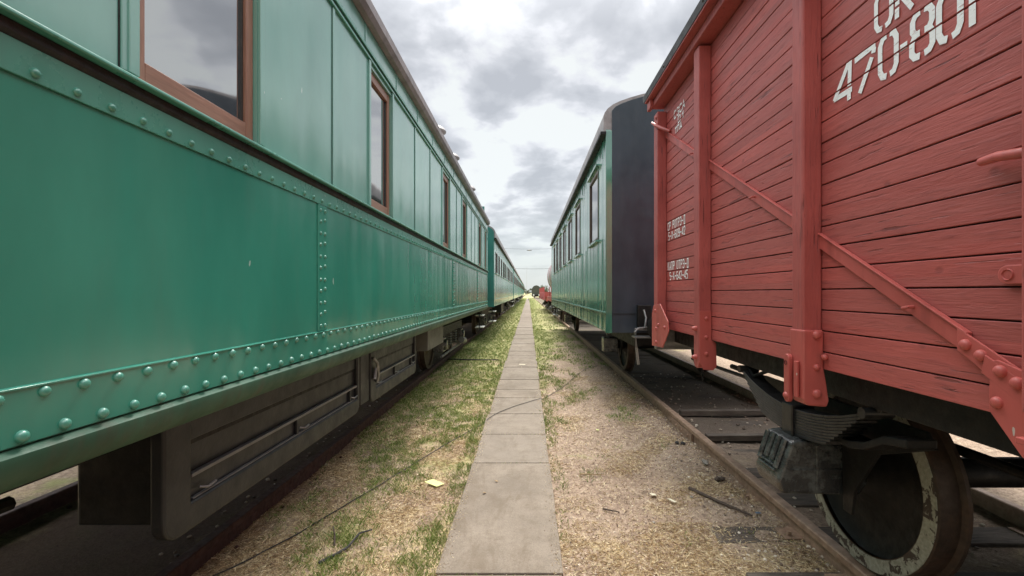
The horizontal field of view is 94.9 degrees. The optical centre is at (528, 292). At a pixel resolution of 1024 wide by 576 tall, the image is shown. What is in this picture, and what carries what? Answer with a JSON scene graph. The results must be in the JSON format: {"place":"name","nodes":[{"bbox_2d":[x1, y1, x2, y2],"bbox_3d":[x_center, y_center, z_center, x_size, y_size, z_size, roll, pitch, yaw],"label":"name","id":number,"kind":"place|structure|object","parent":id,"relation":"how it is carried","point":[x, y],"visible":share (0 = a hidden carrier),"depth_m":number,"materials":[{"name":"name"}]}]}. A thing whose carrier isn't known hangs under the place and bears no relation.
{"place":"outdoors","nodes":[
{"label":"outdoors","id":0,"kind":"place"},
{"bbox_2d":[436,299,562,575],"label":"path","id":1,"kind":"structure","parent":0,"point":[503,525],"depth_m":3.72,"materials":[{"name":"concrete"}]},
{"bbox_2d":[0,293,1023,575],"bbox_3d":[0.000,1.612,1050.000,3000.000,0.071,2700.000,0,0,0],"label":"ground","id":2,"kind":"structure","parent":0,"point":[60,541],"depth_m":3.69,"materials":[{"name":"brown soil"}]},
{"bbox_2d":[0,299,520,575],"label":"railway track","id":3,"kind":"structure","parent":2,"relation":"on","point":[194,559],"depth_m":3.44,"materials":[{"name":"rusty steel"},{"name":"wood"}]},
{"bbox_2d":[0,0,489,540],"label":"passenger coach","id":4,"kind":"object","parent":3,"relation":"on","point":[242,246],"visible":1,"depth_m":1.91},
{"bbox_2d":[138,0,252,140],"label":"window","id":5,"kind":"structure","parent":4,"relation":"in","point":[199,53],"depth_m":1.81,"materials":[{"name":"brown wood"}]},
{"bbox_2d":[371,72,388,215],"bbox_3d":[-1.245,-1.200,3.868,0.034,1.068,0.559,0,0,0],"label":"window","id":6,"kind":"structure","parent":4,"relation":"in","point":[379,98],"depth_m":3.94,"materials":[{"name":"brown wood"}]},
{"bbox_2d":[443,173,447,247],"bbox_3d":[-1.245,-1.200,6.900,0.034,1.068,0.596,0,0,0],"label":"window","id":7,"kind":"structure","parent":4,"relation":"in","point":[445,181],"depth_m":7.08,"materials":[{"name":"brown wood"}]},
{"bbox_2d":[462,201,465,257],"bbox_3d":[-1.245,-1.200,8.875,0.034,1.068,0.646,0,0,0],"label":"window","id":8,"kind":"structure","parent":4,"relation":"in","point":[464,205],"depth_m":9.14,"materials":[{"name":"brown wood"}]},
{"bbox_2d":[479,224,480,266],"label":"window","id":9,"kind":"structure","parent":4,"relation":"in","point":[479,224],"depth_m":12.01,"materials":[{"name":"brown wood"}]},
{"bbox_2d":[485,232,485,268],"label":"window","id":10,"kind":"structure","parent":4,"relation":"in","point":[485,232],"depth_m":13.45,"materials":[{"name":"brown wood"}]},
{"bbox_2d":[459,225,513,334],"bbox_3d":[-2.678,-0.438,23.872,3.305,3.885,18.915,0,0,0],"label":"passenger coach","id":11,"kind":"object","parent":3,"relation":"on","point":[500,278],"visible":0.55,"depth_m":16.99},
{"bbox_2d":[495,252,498,274],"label":"window","id":12,"kind":"structure","parent":11,"relation":"in","point":[496,255],"depth_m":16.42,"materials":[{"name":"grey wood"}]},
{"bbox_2d":[503,262,504,278],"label":"window","id":13,"kind":"structure","parent":11,"relation":"in","point":[503,262],"depth_m":20.51,"materials":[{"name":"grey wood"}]},
{"bbox_2d":[503,265,518,311],"bbox_3d":[-2.678,-0.438,43.472,3.305,3.885,18.915,0,0,0],"label":"passenger coach","id":14,"kind":"object","parent":3,"relation":"on","point":[507,304],"visible":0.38,"depth_m":39.77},
{"bbox_2d":[515,276,521,302],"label":"passenger coach","id":15,"kind":"object","parent":3,"relation":"on","point":[520,281],"visible":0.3,"depth_m":60.22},
{"bbox_2d":[519,282,522,299],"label":"passenger coach","id":16,"kind":"object","parent":3,"relation":"on","point":[521,290],"visible":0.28,"depth_m":82.06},
{"bbox_2d":[333,526,335,545],"bbox_3d":[-1.252,1.566,3.030,0.015,0.079,0.117,0,0,-25],"label":"twig","id":17,"kind":"object","parent":2,"relation":"on","point":[334,542],"visible":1,"depth_m":3.01,"materials":[{"name":"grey wood"}]},
{"bbox_2d":[318,529,371,563],"bbox_3d":[-1.140,1.583,2.950,0.042,0.049,0.397,0,0,27],"label":"twig","id":18,"kind":"object","parent":2,"relation":"on","point":[343,549],"visible":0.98,"depth_m":2.92,"materials":[{"name":"wood"}]},
{"bbox_2d":[212,366,593,575],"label":"cable","id":19,"kind":"object","parent":2,"relation":"on","point":[359,496],"visible":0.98,"depth_m":3.50,"materials":[{"name":"black rubber"}]},
{"bbox_2d":[425,479,443,486],"bbox_3d":[-0.788,1.586,3.928,0.139,0.024,0.088,0,0,29],"label":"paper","id":20,"kind":"object","parent":2,"relation":"on","point":[433,482],"visible":1,"depth_m":3.92,"materials":[{"name":"paper"}]},
{"bbox_2d":[191,300,836,575],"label":"straw","id":21,"kind":"object","parent":2,"relation":"on","point":[347,480],"visible":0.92,"depth_m":3.32,"materials":[{"name":"beige plant"}]},
{"bbox_2d":[218,298,825,575],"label":"grass","id":22,"kind":"structure","parent":2,"relation":"on","point":[436,415],"depth_m":5.31,"materials":[{"name":"green plant"}]},
{"bbox_2d":[448,359,497,359],"bbox_3d":[-1.355,1.573,11.086,1.310,0.044,0.158,0,0,5],"label":"twig","id":23,"kind":"object","parent":22,"relation":"on","point":[473,359],"visible":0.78,"depth_m":11.05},
{"bbox_2d":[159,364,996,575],"bbox_3d":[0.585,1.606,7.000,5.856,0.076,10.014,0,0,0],"label":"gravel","id":24,"kind":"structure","parent":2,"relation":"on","point":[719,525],"depth_m":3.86,"materials":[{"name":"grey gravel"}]},
{"bbox_2d":[701,459,708,464],"bbox_3d":[1.638,1.567,4.350,0.063,0.034,0.101,0,0,9],"label":"stone","id":25,"kind":"object","parent":2,"relation":"on","point":[705,462],"visible":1,"depth_m":4.33,"materials":[{"name":"grey stone"}]},
{"bbox_2d":[715,476,724,481],"bbox_3d":[1.612,1.567,3.966,0.098,0.039,0.064,0,0,-14],"label":"wood chunk","id":26,"kind":"object","parent":2,"relation":"on","point":[718,479],"visible":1,"depth_m":3.94,"materials":[{"name":"brown wood"}]},
{"bbox_2d":[688,487,752,515],"bbox_3d":[1.443,1.581,3.575,0.038,0.031,0.534,0,0,-34],"label":"twig","id":27,"kind":"object","parent":2,"relation":"on","point":[713,498],"visible":1,"depth_m":3.57,"materials":[{"name":"brown wood"}]},
{"bbox_2d":[679,409,763,415],"bbox_3d":[2.625,1.577,6.210,1.252,0.065,0.100,0,0,-1],"label":"board","id":28,"kind":"object","parent":2,"relation":"on","point":[717,412],"visible":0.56,"depth_m":6.17,"materials":[{"name":"grey wood"}]},
{"bbox_2d":[705,433,763,440],"bbox_3d":[2.525,1.580,5.160,1.152,0.060,0.100,0,0,-1],"label":"board","id":29,"kind":"object","parent":2,"relation":"on","point":[735,436],"visible":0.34,"depth_m":5.11,"materials":[{"name":"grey wood"}]},
{"bbox_2d":[536,297,1023,575],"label":"railway track","id":30,"kind":"structure","parent":2,"relation":"on","point":[825,543],"depth_m":3.44,"materials":[{"name":"rusty steel"},{"name":"wood"}]},
{"bbox_2d":[532,285,539,297],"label":"covered wagon","id":31,"kind":"object","parent":30,"relation":"on","point":[535,290],"visible":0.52,"depth_m":138.00,"materials":[{"name":"black paint"}]},
{"bbox_2d":[539,287,552,311],"bbox_3d":[2.610,0.527,41.422,2.980,1.955,14.015,0,0,0],"label":"open wagon","id":32,"kind":"object","parent":30,"relation":"on","point":[543,294],"visible":0.33,"depth_m":37.15,"materials":[{"name":"red paint"}]},
{"bbox_2d":[547,266,566,321],"bbox_3d":[2.610,-0.652,28.200,2.670,4.315,10.800,0,0,0],"label":"tank wagon","id":33,"kind":"object","parent":30,"relation":"on","point":[558,312],"visible":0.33,"depth_m":28.59,"materials":[{"name":"paint"}]},
{"bbox_2d":[550,93,708,371],"bbox_3d":[2.587,-0.640,13.312,3.257,4.300,15.675,0,0,0],"label":"passenger coach","id":34,"kind":"object","parent":30,"relation":"on","point":[602,258],"visible":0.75,"depth_m":6.27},
{"bbox_2d":[553,244,554,274],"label":"window","id":35,"kind":"structure","parent":34,"relation":"in","point":[554,244],"depth_m":18.91,"materials":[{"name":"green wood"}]},
{"bbox_2d":[555,239,557,272],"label":"window","id":36,"kind":"structure","parent":34,"relation":"in","point":[556,239],"depth_m":16.95,"materials":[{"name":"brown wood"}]},
{"bbox_2d":[558,233,560,269],"bbox_3d":[1.034,-1.323,15.210,0.090,1.137,0.940,0,0,0],"label":"window","id":37,"kind":"structure","parent":34,"relation":"in","point":[560,233],"depth_m":15.36,"materials":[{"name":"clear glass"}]},
{"bbox_2d":[562,225,565,267],"bbox_3d":[1.034,-1.323,13.500,0.090,1.137,1.020,0,0,0],"label":"window","id":38,"kind":"structure","parent":34,"relation":"in","point":[564,232],"depth_m":13.66,"materials":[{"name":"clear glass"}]},
{"bbox_2d":[567,213,571,263],"bbox_3d":[1.034,-1.323,11.675,0.090,1.137,1.070,0,0,0],"label":"window","id":39,"kind":"structure","parent":34,"relation":"in","point":[570,221],"depth_m":11.70,"materials":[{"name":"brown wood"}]},
{"bbox_2d":[573,198,579,258],"bbox_3d":[1.034,-1.323,9.850,0.090,1.137,1.020,0,0,0],"label":"window","id":40,"kind":"structure","parent":34,"relation":"in","point":[577,212],"depth_m":10.03,"materials":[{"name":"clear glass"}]},
{"bbox_2d":[587,164,598,247],"bbox_3d":[1.034,-1.323,7.420,0.090,1.137,1.080,0,0,0],"label":"window","id":41,"kind":"structure","parent":34,"relation":"in","point":[594,185],"depth_m":7.45,"materials":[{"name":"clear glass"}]},
{"bbox_2d":[643,0,1023,575],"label":"goods wagon","id":42,"kind":"object","parent":30,"relation":"on","point":[839,216],"visible":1,"depth_m":2.08,"materials":[{"name":"red paint"}]},
{"bbox_2d":[371,0,699,292],"label":"sky","id":43,"kind":"structure","parent":0,"point":[521,91],"materials":[{"name":"white"}]}
]}

